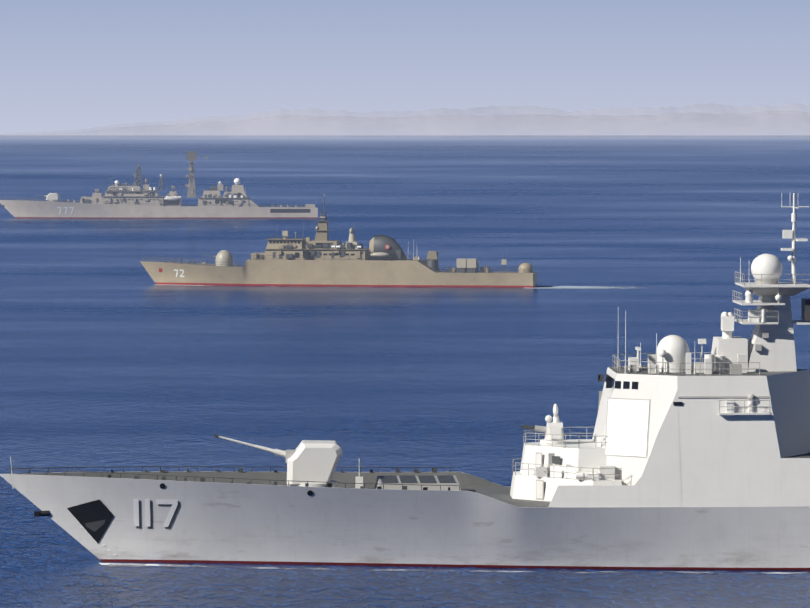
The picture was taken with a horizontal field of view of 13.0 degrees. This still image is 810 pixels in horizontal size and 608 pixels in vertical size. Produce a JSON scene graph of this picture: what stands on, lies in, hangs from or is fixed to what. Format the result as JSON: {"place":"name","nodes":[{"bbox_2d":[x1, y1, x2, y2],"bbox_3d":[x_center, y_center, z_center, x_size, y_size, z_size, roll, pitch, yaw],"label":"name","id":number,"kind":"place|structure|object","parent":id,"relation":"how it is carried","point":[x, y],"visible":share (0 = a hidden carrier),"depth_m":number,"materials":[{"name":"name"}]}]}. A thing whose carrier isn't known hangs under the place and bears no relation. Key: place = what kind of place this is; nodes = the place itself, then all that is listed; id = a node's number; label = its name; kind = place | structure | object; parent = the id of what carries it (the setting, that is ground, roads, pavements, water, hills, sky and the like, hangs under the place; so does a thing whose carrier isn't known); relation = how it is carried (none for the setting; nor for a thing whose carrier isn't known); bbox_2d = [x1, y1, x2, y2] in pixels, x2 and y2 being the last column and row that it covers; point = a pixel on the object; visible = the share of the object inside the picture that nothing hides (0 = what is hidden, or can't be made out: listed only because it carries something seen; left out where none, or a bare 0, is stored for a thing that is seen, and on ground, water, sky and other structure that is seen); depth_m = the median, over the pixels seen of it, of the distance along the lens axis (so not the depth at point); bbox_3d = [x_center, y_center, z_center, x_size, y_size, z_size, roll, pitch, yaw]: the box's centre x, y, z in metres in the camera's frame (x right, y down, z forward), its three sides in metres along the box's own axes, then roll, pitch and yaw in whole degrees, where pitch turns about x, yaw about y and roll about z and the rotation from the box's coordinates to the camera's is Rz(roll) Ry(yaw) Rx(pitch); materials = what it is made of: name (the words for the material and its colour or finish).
{"place":"outdoors","nodes":[
{"label":"outdoors","id":0,"kind":"place"},
{"bbox_2d":[0,135,809,607],"bbox_3d":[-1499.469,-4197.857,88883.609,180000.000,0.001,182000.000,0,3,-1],"label":"sea","id":1,"kind":"structure","parent":0,"point":[114,357],"depth_m":656.26,"materials":[{"name":"blue liquid"}]},
{"bbox_2d":[0,151,317,218],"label":"frigate","id":2,"kind":"object","parent":1,"relation":"on","point":[123,201],"visible":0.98,"depth_m":1467.72,"materials":[{"name":"grey metal"}]},
{"bbox_2d":[99,563,265,567],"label":"bow wave","id":3,"kind":"object","parent":1,"relation":"on","point":[143,564],"visible":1,"depth_m":286.49,"materials":[{"name":"liquid"}]},
{"bbox_2d":[140,194,536,287],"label":"frigate","id":4,"kind":"object","parent":1,"relation":"on","point":[323,260],"visible":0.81,"depth_m":811.66,"materials":[{"name":"beige metal"}]},
{"bbox_2d":[0,193,809,569],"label":"destroyer","id":5,"kind":"object","parent":1,"relation":"on","point":[678,461],"visible":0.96,"depth_m":284.06,"materials":[{"name":"white metal"}]},
{"bbox_2d":[128,566,803,573],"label":"sea foam","id":6,"kind":"object","parent":1,"relation":"on","point":[518,571],"visible":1,"depth_m":281.90,"materials":[{"name":"liquid"}]},
{"bbox_2d":[524,286,650,288],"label":"wake","id":7,"kind":"object","parent":1,"relation":"on","point":[569,287],"visible":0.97,"depth_m":805.90,"materials":[{"name":"liquid"}]},
{"bbox_2d":[0,0,809,134],"label":"sky","id":8,"kind":"structure","parent":0,"point":[88,66],"materials":[{"name":"blue"}]},
{"bbox_2d":[1,103,809,137],"bbox_3d":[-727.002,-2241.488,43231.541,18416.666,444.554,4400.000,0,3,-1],"label":"coast","id":9,"kind":"structure","parent":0,"point":[641,118],"depth_m":44715.81}
]}

